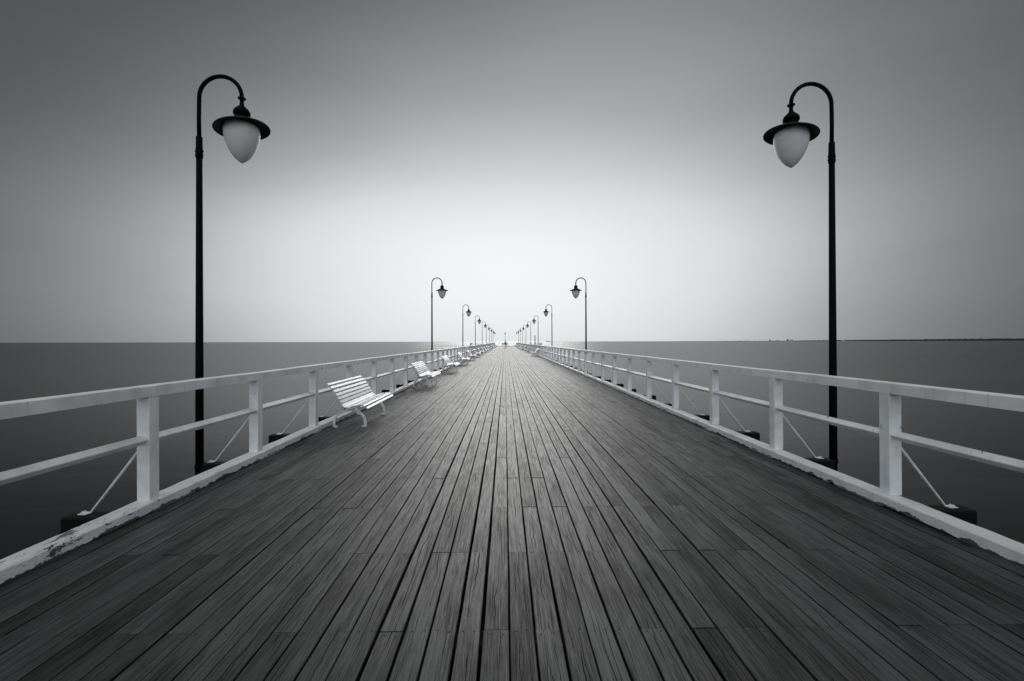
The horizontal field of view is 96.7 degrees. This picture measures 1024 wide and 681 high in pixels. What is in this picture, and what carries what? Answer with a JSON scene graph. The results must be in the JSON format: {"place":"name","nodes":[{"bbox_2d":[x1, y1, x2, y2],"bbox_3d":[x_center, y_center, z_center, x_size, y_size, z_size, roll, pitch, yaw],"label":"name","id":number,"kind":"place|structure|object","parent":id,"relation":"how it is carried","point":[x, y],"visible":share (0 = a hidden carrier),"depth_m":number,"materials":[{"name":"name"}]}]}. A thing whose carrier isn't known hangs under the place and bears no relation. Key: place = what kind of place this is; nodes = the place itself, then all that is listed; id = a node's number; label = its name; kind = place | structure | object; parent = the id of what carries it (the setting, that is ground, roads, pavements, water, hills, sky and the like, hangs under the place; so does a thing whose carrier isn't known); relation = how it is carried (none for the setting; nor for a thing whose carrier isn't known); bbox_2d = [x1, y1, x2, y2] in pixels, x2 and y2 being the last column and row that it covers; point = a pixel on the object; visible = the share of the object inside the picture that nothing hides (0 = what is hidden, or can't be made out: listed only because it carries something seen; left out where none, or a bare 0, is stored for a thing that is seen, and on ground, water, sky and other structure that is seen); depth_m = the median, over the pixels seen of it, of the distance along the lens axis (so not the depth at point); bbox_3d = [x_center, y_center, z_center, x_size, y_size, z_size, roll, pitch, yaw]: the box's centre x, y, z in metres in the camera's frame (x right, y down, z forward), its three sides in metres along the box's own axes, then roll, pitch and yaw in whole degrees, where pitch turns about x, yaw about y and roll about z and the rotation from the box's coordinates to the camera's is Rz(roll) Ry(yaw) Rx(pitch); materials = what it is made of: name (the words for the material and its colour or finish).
{"place":"outdoors","nodes":[
{"label":"outdoors","id":0,"kind":"place"},
{"bbox_2d":[0,341,1023,630],"bbox_3d":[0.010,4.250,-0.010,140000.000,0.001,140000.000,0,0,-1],"label":"sea","id":1,"kind":"structure","parent":0,"point":[34,509],"depth_m":30.21,"materials":[{"name":"liquid"}]},
{"bbox_2d":[0,346,1023,680],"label":"pier deck","id":2,"kind":"structure","parent":1,"relation":"in","point":[704,554],"depth_m":3.11,"materials":[{"name":"grey wood"}]},
{"bbox_2d":[194,74,270,491],"bbox_3d":[-3.637,-0.366,5.936,0.875,6.276,0.670,0,0,-31],"label":"lamp post","id":3,"kind":"object","parent":2,"relation":"on","point":[242,132],"visible":0.94,"depth_m":5.95,"materials":[{"name":"black metal"}]},
{"bbox_2d":[0,350,485,584],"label":"kerb","id":4,"kind":"structure","parent":2,"relation":"on","point":[17,564],"depth_m":3.97,"materials":[{"name":"white paint"}]},
{"bbox_2d":[0,343,494,514],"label":"railing","id":5,"kind":"object","parent":2,"relation":"on","point":[147,439],"visible":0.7,"depth_m":4.26,"materials":[{"name":"white paint"}]},
{"bbox_2d":[326,375,392,427],"bbox_3d":[-2.927,1.175,8.980,0.726,0.833,1.970,0,0,-2],"label":"park bench","id":6,"kind":"object","parent":2,"relation":"on","point":[367,399],"visible":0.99,"depth_m":8.65,"materials":[{"name":"white paint"}]},
{"bbox_2d":[411,361,440,386],"bbox_3d":[-3.036,1.192,16.252,0.726,0.833,1.970,0,0,-1],"label":"park bench","id":7,"kind":"object","parent":2,"relation":"on","point":[422,375],"visible":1,"depth_m":15.89,"materials":[{"name":"white paint"}]},
{"bbox_2d":[431,278,447,349],"bbox_3d":[-3.922,-0.323,24.938,0.874,6.276,0.672,0,0,-31],"label":"lamp post","id":8,"kind":"object","parent":2,"relation":"on","point":[441,291],"visible":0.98,"depth_m":24.95,"materials":[{"name":"black metal"}]},
{"bbox_2d":[441,355,459,372],"bbox_3d":[-3.146,1.209,23.529,0.726,0.833,1.970,0,0,0],"label":"park bench","id":9,"kind":"object","parent":2,"relation":"on","point":[449,363],"visible":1,"depth_m":23.24,"materials":[{"name":"white paint"}]},
{"bbox_2d":[458,352,469,364],"bbox_3d":[-3.255,1.226,30.818,0.726,0.833,1.970,0,0,-2],"label":"park bench","id":10,"kind":"object","parent":2,"relation":"on","point":[462,357],"visible":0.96,"depth_m":30.12,"materials":[{"name":"white paint"}]},
{"bbox_2d":[462,305,470,346],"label":"lamp post","id":11,"kind":"object","parent":2,"relation":"on","point":[468,312],"visible":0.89,"depth_m":43.15,"materials":[{"name":"black metal"}]},
{"bbox_2d":[475,315,480,344],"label":"lamp post","id":12,"kind":"object","parent":2,"relation":"on","point":[479,321],"visible":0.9,"depth_m":61.34,"materials":[{"name":"black metal"}]},
{"bbox_2d":[543,304,552,345],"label":"lamp post","id":13,"kind":"object","parent":2,"relation":"on","point":[545,312],"visible":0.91,"depth_m":43.23,"materials":[{"name":"black metal"}]},
{"bbox_2d":[570,277,586,352],"bbox_3d":[3.615,-0.339,25.042,0.878,6.276,0.672,0,0,28],"label":"lamp post","id":14,"kind":"object","parent":2,"relation":"on","point":[575,292],"visible":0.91,"depth_m":25.07,"materials":[{"name":"black metal"}]},
{"bbox_2d":[516,343,1023,507],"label":"railing","id":15,"kind":"object","parent":2,"relation":"on","point":[890,435],"visible":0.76,"depth_m":4.75,"materials":[{"name":"white paint"}]},
{"bbox_2d":[521,348,1023,565],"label":"kerb","id":16,"kind":"structure","parent":2,"relation":"on","point":[999,545],"depth_m":4.41,"materials":[{"name":"white paint"}]},
{"bbox_2d":[763,82,838,486],"bbox_3d":[3.897,-0.383,6.131,0.892,6.276,0.662,0,0,27],"label":"lamp post","id":17,"kind":"object","parent":2,"relation":"on","point":[790,137],"visible":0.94,"depth_m":6.16,"materials":[{"name":"black metal"}]},
{"bbox_2d":[0,0,1023,342],"label":"sky","id":18,"kind":"structure","parent":0,"point":[506,153],"materials":[{"name":"grey"}]},
{"bbox_2d":[800,338,1023,340],"bbox_3d":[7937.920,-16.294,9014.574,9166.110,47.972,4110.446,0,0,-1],"label":"shore","id":19,"kind":"structure","parent":0,"point":[1006,339],"depth_m":8311.43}
]}

